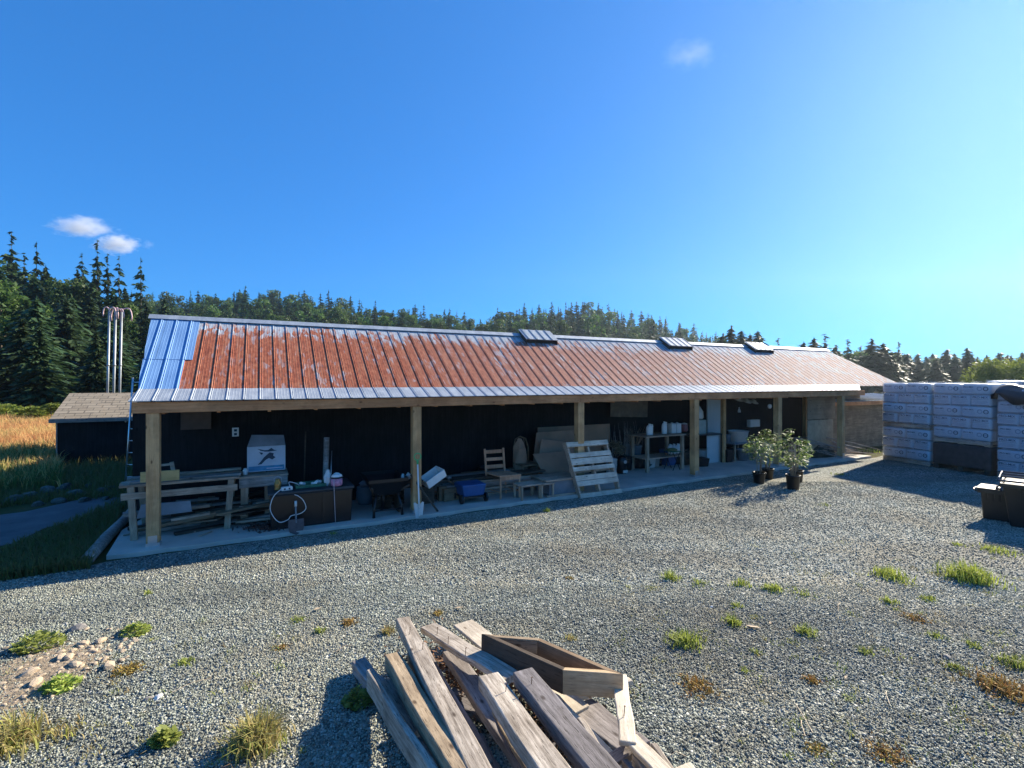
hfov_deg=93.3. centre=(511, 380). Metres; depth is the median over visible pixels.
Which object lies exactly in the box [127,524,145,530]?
scrap wood
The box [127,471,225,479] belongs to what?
loose board
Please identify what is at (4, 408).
meadow bush
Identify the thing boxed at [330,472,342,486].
pink tub
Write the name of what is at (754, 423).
meter box
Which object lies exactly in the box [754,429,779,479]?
potted shrub
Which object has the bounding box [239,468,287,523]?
pallet table
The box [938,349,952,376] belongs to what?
conifer
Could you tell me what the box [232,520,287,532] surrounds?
leaf litter
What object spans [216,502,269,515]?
scrap wood
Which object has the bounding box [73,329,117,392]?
conifer tree
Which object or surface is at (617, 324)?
hill conifer
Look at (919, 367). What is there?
conifer
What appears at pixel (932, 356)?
backing tree
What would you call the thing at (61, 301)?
conifer tree
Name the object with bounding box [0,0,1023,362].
sky
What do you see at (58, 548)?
shade grass
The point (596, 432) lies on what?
plywood sheet
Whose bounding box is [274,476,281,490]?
brass lantern
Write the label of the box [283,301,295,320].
hill conifer
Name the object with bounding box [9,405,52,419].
meadow bush
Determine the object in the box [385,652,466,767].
timber
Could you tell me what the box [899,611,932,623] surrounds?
ground weed
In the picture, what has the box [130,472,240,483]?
loose board
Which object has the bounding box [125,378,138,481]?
ladder
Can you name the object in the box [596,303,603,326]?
hill conifer
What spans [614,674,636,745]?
timber
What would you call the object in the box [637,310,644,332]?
hill conifer
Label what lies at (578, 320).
hill conifer
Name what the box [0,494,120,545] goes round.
concrete path
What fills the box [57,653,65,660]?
stone
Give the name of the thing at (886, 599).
ground weed
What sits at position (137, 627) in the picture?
weed tuft
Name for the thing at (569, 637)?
ground weed
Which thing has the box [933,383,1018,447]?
bale load
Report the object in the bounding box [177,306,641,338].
hill
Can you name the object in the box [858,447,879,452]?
ground weed
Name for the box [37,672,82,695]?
weed tuft
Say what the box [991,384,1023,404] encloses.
black sheet
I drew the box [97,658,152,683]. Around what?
ground weed
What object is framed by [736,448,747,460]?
storage bucket
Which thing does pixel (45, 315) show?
conifer tree
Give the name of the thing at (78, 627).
stone
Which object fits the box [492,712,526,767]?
timber
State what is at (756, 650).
ground weed
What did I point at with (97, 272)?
spire conifer
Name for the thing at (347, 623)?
ground weed
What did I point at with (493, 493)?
lumber
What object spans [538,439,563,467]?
plywood sheet
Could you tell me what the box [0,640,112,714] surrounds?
dirt patch
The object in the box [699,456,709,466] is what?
storage bin
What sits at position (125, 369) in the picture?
conifer tree
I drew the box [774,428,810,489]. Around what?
potted shrub
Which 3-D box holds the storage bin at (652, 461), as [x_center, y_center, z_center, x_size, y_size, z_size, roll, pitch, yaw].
[3.356,2.004,11.953,0.305,0.271,0.265,0,0,-28]
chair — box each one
[484,448,520,499]
[513,436,537,473]
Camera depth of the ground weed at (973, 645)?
4.00 m
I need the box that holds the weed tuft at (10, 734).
[0,700,79,763]
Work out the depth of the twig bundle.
11.84 m
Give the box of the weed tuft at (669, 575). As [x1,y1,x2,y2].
[659,568,681,581]
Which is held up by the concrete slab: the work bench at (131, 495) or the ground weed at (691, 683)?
the work bench at (131, 495)
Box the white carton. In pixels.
[699,419,705,433]
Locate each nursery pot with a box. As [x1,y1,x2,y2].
[627,461,632,470]
[637,459,643,468]
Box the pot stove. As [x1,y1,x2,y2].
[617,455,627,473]
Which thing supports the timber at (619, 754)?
on the timber at (605, 746)
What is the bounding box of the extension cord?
[270,482,305,522]
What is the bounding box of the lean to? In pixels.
[822,393,886,449]
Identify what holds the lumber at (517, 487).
on the lumber at (493, 493)
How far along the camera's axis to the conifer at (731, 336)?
87.91 m
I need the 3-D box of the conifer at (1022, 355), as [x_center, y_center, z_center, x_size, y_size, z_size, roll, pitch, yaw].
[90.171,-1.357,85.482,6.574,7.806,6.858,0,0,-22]
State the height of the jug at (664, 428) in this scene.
0.300 m
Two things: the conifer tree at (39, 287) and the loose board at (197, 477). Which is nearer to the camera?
the loose board at (197, 477)
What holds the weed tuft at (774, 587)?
on the gravel yard at (878, 470)
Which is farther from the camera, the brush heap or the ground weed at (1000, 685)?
the brush heap
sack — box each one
[513,438,527,469]
[699,406,703,418]
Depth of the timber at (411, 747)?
2.68 m
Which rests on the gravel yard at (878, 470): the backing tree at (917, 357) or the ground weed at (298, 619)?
the ground weed at (298, 619)
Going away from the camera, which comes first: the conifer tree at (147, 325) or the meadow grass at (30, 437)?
the meadow grass at (30, 437)
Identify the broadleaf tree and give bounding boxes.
[0,259,30,291]
[0,279,57,358]
[40,277,82,312]
[44,278,100,325]
[77,283,106,327]
[101,303,140,347]
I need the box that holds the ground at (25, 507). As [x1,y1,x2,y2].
[0,392,885,579]
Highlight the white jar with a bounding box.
[242,468,247,474]
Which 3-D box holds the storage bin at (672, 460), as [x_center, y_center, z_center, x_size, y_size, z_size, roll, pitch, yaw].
[3.986,1.945,12.335,0.347,0.390,0.302,0,0,-34]
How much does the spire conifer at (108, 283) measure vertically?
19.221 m
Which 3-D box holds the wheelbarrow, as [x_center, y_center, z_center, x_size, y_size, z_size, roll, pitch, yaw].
[-2.099,1.849,7.909,0.626,0.612,0.982,0,0,-27]
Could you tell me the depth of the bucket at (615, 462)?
10.95 m
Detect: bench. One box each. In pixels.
[119,470,240,540]
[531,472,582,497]
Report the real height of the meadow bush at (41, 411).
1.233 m
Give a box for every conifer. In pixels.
[0,231,22,294]
[16,253,30,299]
[26,241,47,297]
[75,254,89,284]
[88,239,106,305]
[98,254,115,306]
[104,256,131,304]
[130,259,153,332]
[169,299,177,314]
[182,301,190,315]
[193,292,202,310]
[223,305,229,317]
[233,292,241,312]
[236,286,251,313]
[238,292,253,318]
[240,302,248,318]
[243,307,248,318]
[269,292,277,311]
[270,296,278,318]
[276,295,283,314]
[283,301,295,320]
[290,299,300,321]
[304,306,311,321]
[314,294,324,314]
[325,290,330,309]
[328,297,334,322]
[348,296,353,316]
[370,306,378,325]
[389,310,396,326]
[393,313,400,326]
[397,313,408,326]
[445,314,453,329]
[506,316,511,332]
[521,303,529,327]
[523,319,530,329]
[539,314,546,330]
[547,314,556,334]
[548,302,556,317]
[563,303,567,320]
[566,306,570,325]
[567,301,575,324]
[568,314,576,335]
[569,315,577,335]
[571,301,579,324]
[575,325,581,335]
[576,310,580,331]
[577,313,586,336]
[577,318,585,335]
[580,302,589,319]
[585,321,591,336]
[594,309,601,336]
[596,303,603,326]
[600,324,605,336]
[603,318,610,337]
[605,325,610,337]
[606,321,612,337]
[612,315,621,335]
[616,320,621,337]
[620,315,627,334]
[626,310,635,328]
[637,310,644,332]
[645,325,653,339]
[647,320,660,339]
[657,316,663,335]
[663,320,670,334]
[675,328,684,337]
[690,324,698,340]
[717,333,726,343]
[722,325,740,344]
[735,331,747,344]
[742,335,753,344]
[753,331,769,345]
[798,343,808,347]
[808,338,822,347]
[818,334,831,351]
[831,345,844,358]
[841,339,857,363]
[854,339,899,392]
[856,346,864,366]
[865,343,911,392]
[892,342,910,382]
[896,354,923,382]
[912,359,924,381]
[914,362,933,382]
[922,359,951,382]
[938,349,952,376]
[944,356,966,382]
[959,348,977,379]
[994,353,1006,365]
[1015,352,1023,363]
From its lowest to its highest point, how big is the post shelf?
0.486 m
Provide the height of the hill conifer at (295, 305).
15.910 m
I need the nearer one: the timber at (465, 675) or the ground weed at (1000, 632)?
the timber at (465, 675)
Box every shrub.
[742,434,775,483]
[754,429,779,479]
[758,440,772,455]
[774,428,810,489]
[783,436,813,482]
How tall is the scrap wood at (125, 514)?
0.071 m
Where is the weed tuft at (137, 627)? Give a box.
[118,621,152,637]
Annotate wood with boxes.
[123,503,206,516]
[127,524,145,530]
[138,516,213,530]
[138,523,200,534]
[161,509,224,526]
[161,514,190,521]
[171,503,251,515]
[171,511,209,520]
[174,522,240,535]
[176,497,218,501]
[183,516,222,523]
[192,503,211,508]
[194,501,255,513]
[197,496,214,508]
[209,489,264,503]
[212,499,250,505]
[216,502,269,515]
[231,507,269,515]
[231,513,269,522]
[235,517,269,522]
[251,498,264,501]
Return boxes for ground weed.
[36,715,111,751]
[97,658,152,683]
[141,589,157,595]
[171,656,201,667]
[272,642,291,653]
[288,615,309,624]
[313,626,326,634]
[336,617,358,628]
[430,609,446,619]
[560,633,577,641]
[666,671,729,709]
[684,576,709,588]
[690,625,716,637]
[728,576,751,589]
[729,601,742,608]
[741,666,754,675]
[749,646,762,655]
[785,586,817,601]
[801,673,828,688]
[801,736,831,758]
[846,731,920,767]
[854,643,874,655]
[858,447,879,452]
[868,564,917,583]
[879,594,902,605]
[889,579,923,591]
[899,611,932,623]
[915,631,946,639]
[916,593,937,603]
[933,660,1023,714]
[940,659,968,675]
[943,702,987,729]
[952,541,968,547]
[961,638,982,649]
[969,542,1023,557]
[980,625,1015,636]
[985,651,1023,672]
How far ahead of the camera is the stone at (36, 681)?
3.48 m
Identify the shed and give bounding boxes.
[48,393,133,463]
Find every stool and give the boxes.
[512,480,541,500]
[533,480,554,498]
[663,450,680,469]
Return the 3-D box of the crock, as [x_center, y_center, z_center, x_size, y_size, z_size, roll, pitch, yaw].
[4.389,1.182,12.318,0.180,0.220,0.177,0,0,-27]
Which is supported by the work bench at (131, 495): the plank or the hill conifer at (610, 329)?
the plank
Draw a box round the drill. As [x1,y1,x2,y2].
[161,461,174,469]
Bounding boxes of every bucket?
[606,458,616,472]
[655,459,659,466]
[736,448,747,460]
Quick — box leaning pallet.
[562,439,621,497]
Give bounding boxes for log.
[83,509,128,562]
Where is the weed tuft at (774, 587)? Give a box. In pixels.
[761,580,785,594]
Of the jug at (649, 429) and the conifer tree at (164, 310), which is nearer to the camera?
the jug at (649, 429)
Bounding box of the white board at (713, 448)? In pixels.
[707,435,719,462]
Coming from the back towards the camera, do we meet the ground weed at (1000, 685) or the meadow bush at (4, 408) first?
the meadow bush at (4, 408)
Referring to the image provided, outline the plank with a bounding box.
[140,469,179,482]
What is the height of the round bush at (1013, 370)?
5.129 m
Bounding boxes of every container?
[668,422,675,432]
[675,422,680,432]
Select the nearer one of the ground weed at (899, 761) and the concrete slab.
the ground weed at (899, 761)
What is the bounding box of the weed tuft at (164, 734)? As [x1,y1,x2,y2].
[146,724,181,748]
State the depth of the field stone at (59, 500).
8.65 m
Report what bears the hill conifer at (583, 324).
on the hill
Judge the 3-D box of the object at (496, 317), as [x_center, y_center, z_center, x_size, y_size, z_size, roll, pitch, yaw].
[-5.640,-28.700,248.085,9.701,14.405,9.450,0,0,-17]
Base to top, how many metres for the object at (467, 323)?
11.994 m
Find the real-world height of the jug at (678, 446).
0.248 m
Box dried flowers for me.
[600,439,627,457]
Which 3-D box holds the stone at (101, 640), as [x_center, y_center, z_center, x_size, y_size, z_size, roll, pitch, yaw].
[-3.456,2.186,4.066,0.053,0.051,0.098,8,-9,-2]
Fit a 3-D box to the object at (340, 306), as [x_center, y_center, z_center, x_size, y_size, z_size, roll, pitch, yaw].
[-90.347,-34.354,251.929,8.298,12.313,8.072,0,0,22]
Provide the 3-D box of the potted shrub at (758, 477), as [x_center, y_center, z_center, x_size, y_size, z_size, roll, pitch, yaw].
[5.295,1.678,10.368,0.716,1.044,0.699,0,0,39]
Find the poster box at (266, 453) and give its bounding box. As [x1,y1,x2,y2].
[247,435,284,471]
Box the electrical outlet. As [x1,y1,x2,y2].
[232,428,238,436]
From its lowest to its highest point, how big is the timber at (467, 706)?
0.036 m
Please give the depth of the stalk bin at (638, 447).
11.92 m
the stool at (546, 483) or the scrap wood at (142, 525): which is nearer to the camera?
the scrap wood at (142, 525)
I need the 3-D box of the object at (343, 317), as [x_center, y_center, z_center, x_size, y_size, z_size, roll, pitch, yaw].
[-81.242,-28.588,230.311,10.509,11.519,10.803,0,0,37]
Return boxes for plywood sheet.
[532,430,573,474]
[533,448,573,473]
[538,424,609,457]
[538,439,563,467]
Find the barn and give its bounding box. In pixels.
[128,314,896,547]
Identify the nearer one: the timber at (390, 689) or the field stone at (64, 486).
the timber at (390, 689)
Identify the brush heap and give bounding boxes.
[787,436,882,456]
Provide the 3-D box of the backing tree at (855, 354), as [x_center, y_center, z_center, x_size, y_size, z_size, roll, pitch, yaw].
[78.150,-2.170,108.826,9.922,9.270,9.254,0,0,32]
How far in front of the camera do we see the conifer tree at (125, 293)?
104.47 m
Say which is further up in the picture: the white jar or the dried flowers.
the dried flowers
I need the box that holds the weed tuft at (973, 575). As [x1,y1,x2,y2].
[932,555,1015,590]
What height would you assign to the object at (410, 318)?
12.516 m
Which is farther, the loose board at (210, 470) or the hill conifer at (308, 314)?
the hill conifer at (308, 314)
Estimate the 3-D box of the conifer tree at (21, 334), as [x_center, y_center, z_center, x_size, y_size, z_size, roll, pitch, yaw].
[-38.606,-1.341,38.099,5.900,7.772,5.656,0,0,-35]
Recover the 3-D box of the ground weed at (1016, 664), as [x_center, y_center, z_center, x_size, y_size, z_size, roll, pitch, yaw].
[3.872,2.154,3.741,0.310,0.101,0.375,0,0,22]
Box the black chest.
[267,478,353,529]
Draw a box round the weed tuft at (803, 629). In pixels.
[793,623,823,640]
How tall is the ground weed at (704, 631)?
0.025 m
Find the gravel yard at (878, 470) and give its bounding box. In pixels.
[0,456,1023,767]
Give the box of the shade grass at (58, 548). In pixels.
[0,454,131,580]
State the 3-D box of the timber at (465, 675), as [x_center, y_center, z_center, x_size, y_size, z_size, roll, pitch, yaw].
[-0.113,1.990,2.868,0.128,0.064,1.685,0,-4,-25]
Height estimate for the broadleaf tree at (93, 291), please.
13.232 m
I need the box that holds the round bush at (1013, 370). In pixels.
[959,356,1023,382]
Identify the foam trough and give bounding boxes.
[421,466,446,488]
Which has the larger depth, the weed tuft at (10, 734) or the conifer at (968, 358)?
the conifer at (968, 358)
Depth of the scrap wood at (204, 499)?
7.24 m
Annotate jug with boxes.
[646,424,652,434]
[661,421,666,433]
[676,443,679,453]
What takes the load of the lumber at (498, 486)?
on the lumber at (517, 487)
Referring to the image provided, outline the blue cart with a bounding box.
[454,480,488,503]
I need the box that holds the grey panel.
[136,501,191,518]
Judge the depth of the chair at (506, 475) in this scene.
9.05 m
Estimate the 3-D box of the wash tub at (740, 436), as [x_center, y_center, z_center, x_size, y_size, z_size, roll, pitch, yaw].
[6.176,1.511,13.186,0.545,0.297,0.539,0,0,-27]
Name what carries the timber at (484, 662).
on the timber at (472, 631)
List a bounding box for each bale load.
[882,383,937,429]
[882,426,935,466]
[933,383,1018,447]
[987,381,1023,385]
[997,390,1023,477]
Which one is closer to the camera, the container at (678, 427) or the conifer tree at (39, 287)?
the container at (678, 427)
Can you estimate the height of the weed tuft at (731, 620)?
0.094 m
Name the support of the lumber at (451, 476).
on the lumber
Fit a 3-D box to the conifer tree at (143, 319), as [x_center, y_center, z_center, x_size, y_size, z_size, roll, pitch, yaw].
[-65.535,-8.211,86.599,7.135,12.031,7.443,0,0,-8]
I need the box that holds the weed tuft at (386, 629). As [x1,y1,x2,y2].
[378,624,396,635]
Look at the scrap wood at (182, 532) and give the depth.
6.89 m
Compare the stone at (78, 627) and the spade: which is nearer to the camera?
the stone at (78, 627)
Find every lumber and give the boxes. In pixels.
[440,478,530,487]
[445,469,509,478]
[450,469,545,482]
[452,468,539,478]
[461,466,531,473]
[479,474,531,481]
[484,486,535,491]
[485,478,536,486]
[485,483,516,489]
[488,488,523,494]
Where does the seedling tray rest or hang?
on the black chest
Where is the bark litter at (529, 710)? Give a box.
[384,617,636,767]
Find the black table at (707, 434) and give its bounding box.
[683,432,721,461]
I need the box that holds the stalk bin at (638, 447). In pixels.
[625,427,645,455]
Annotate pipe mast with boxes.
[102,307,132,392]
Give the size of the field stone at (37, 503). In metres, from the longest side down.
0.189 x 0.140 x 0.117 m
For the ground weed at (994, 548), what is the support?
on the gravel yard at (878, 470)
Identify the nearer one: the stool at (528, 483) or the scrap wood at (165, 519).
the scrap wood at (165, 519)
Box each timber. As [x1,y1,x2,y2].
[352,657,384,688]
[367,669,437,767]
[381,678,419,736]
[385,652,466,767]
[396,616,491,767]
[407,653,492,767]
[417,737,436,764]
[421,623,516,683]
[424,642,492,762]
[443,651,521,767]
[452,687,555,746]
[453,620,588,714]
[478,672,570,767]
[480,733,499,767]
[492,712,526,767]
[513,667,620,767]
[553,690,621,767]
[576,677,632,699]
[577,717,599,743]
[578,699,650,764]
[609,733,650,764]
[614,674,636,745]
[622,759,633,767]
[626,734,670,767]
[632,754,646,767]
[651,743,673,767]
[675,762,694,767]
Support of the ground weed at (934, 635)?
on the gravel yard at (878, 470)
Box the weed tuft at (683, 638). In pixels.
[657,625,713,653]
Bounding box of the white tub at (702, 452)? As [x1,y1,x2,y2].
[699,448,706,457]
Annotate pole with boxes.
[323,437,329,479]
[410,474,438,511]
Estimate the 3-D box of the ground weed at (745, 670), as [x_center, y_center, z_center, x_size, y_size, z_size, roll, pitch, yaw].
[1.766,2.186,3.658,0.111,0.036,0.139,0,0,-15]
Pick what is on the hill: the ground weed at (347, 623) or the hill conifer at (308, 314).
the hill conifer at (308, 314)
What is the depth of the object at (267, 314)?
211.92 m
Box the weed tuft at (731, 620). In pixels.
[720,612,745,627]
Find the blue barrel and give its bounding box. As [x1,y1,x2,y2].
[356,480,371,504]
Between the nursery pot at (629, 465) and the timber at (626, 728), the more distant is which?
the nursery pot at (629, 465)
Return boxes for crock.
[681,423,687,431]
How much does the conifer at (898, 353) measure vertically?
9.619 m
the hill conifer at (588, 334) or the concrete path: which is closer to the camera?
the concrete path
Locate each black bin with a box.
[973,483,1008,521]
[995,470,1023,527]
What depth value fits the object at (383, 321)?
176.81 m
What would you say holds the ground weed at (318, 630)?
on the gravel yard at (878, 470)
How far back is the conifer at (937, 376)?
83.90 m
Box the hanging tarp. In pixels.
[610,401,647,416]
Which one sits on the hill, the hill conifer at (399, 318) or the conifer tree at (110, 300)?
the hill conifer at (399, 318)
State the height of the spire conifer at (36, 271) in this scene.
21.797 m
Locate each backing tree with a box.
[844,351,867,363]
[893,354,915,364]
[913,354,921,365]
[922,357,931,367]
[928,353,935,362]
[930,356,961,363]
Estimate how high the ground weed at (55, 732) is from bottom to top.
0.084 m
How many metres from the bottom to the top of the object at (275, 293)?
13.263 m
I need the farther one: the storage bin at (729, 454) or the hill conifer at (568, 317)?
the hill conifer at (568, 317)
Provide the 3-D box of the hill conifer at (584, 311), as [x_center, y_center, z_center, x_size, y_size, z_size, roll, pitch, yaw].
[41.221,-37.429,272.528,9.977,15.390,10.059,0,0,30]
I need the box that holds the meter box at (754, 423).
[747,419,759,426]
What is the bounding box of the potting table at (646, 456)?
[628,432,685,472]
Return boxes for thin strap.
[334,489,335,523]
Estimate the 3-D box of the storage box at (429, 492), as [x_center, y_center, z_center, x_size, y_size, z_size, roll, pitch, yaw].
[-1.527,1.987,8.518,0.258,0.306,0.275,0,0,-28]
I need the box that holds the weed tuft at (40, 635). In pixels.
[8,629,68,654]
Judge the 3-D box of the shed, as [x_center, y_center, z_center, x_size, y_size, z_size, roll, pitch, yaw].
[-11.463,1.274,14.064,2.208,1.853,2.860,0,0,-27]
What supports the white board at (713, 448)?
on the concrete slab
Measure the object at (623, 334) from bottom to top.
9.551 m
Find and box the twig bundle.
[606,422,642,457]
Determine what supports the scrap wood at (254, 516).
on the scrap wood at (182, 532)
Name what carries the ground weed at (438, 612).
on the gravel yard at (878, 470)
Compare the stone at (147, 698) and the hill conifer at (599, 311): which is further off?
the hill conifer at (599, 311)
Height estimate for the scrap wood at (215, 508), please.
0.106 m
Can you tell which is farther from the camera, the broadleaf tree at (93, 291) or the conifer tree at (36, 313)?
the broadleaf tree at (93, 291)
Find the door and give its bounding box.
[707,392,722,435]
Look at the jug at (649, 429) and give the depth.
11.47 m
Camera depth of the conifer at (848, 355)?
98.39 m
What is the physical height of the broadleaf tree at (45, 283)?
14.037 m
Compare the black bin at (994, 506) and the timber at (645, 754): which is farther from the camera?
the black bin at (994, 506)
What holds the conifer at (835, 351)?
on the ground at (25, 507)
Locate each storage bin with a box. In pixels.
[649,459,655,467]
[659,449,676,465]
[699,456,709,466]
[725,449,733,462]
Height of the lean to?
1.734 m
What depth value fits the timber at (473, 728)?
2.97 m
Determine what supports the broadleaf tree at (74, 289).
on the hillside
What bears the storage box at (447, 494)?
on the concrete slab
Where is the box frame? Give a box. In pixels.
[481,634,622,697]
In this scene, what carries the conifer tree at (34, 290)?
on the hillside
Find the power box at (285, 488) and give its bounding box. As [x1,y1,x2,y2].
[281,486,292,490]
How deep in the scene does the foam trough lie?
8.22 m
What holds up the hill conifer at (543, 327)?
on the hill
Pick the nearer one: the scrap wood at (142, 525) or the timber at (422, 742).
the timber at (422, 742)
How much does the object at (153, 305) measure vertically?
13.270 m
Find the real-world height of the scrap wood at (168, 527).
0.051 m
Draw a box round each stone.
[2,494,23,503]
[20,695,28,699]
[21,491,37,495]
[21,666,39,676]
[29,676,42,688]
[31,501,44,506]
[39,485,55,494]
[51,497,66,503]
[56,483,73,490]
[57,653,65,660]
[63,653,73,660]
[67,489,84,496]
[67,623,86,632]
[68,661,82,667]
[75,641,89,645]
[78,497,91,502]
[96,637,106,643]
[103,661,114,669]
[142,696,153,701]
[153,693,162,700]
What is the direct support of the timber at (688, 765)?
on the gravel yard at (878, 470)
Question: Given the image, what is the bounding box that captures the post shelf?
[394,477,422,511]
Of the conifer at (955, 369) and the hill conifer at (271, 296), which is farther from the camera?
the hill conifer at (271, 296)
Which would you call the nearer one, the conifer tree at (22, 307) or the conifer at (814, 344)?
the conifer tree at (22, 307)
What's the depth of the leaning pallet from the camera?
9.29 m
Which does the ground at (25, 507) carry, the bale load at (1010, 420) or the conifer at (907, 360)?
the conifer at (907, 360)
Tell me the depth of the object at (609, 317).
246.36 m
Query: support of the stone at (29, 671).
on the dirt patch
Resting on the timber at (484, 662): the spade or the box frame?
the box frame
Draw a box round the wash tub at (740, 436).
[728,430,748,442]
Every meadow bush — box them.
[0,403,28,416]
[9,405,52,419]
[30,402,59,418]
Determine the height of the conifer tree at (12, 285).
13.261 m
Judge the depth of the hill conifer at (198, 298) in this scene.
268.86 m
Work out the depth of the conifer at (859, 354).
96.11 m
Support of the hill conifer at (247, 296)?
on the hill
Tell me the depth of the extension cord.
6.90 m
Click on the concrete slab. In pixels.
(122, 547)
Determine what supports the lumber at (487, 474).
on the lumber
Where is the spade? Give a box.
[288,501,303,534]
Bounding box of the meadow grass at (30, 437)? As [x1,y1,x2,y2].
[0,412,69,490]
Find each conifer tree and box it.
[0,267,15,311]
[0,279,22,336]
[0,296,86,395]
[0,300,68,402]
[0,315,66,405]
[0,320,75,411]
[17,273,46,305]
[26,272,45,303]
[30,295,49,332]
[39,267,54,297]
[47,290,66,331]
[47,300,92,378]
[51,294,93,362]
[72,269,80,284]
[73,315,139,392]
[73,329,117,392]
[77,293,101,345]
[85,320,140,372]
[97,288,120,326]
[97,294,139,349]
[101,326,135,392]
[120,288,131,306]
[121,355,143,392]
[123,319,136,361]
[126,358,142,392]
[128,301,142,337]
[130,330,148,372]
[134,313,150,359]
[137,303,151,347]
[156,299,171,314]
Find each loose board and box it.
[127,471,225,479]
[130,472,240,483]
[180,467,240,474]
[180,471,241,476]
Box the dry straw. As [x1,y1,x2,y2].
[171,678,210,692]
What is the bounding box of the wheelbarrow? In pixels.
[361,470,409,517]
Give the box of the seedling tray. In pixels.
[295,480,325,488]
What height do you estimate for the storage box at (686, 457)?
0.346 m
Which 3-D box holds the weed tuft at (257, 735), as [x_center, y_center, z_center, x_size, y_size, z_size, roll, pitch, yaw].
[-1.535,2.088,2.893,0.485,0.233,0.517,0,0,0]
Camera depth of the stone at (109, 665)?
3.68 m
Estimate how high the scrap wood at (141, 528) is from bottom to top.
0.109 m
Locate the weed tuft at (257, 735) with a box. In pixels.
[213,697,298,767]
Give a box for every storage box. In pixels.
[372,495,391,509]
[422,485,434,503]
[442,487,458,501]
[589,462,605,473]
[676,450,689,464]
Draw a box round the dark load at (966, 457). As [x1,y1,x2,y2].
[933,442,1002,475]
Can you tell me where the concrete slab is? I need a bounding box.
[106,452,870,559]
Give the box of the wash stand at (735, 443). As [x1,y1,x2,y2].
[726,440,756,461]
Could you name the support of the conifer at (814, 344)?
on the ground at (25, 507)
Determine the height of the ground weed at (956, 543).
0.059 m
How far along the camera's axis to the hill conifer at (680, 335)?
205.20 m
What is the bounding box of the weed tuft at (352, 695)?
[340,683,373,710]
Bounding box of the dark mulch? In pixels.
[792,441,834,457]
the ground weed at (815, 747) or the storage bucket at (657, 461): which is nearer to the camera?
the ground weed at (815, 747)
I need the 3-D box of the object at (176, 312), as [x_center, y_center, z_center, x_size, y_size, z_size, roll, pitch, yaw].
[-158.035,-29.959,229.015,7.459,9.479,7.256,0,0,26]

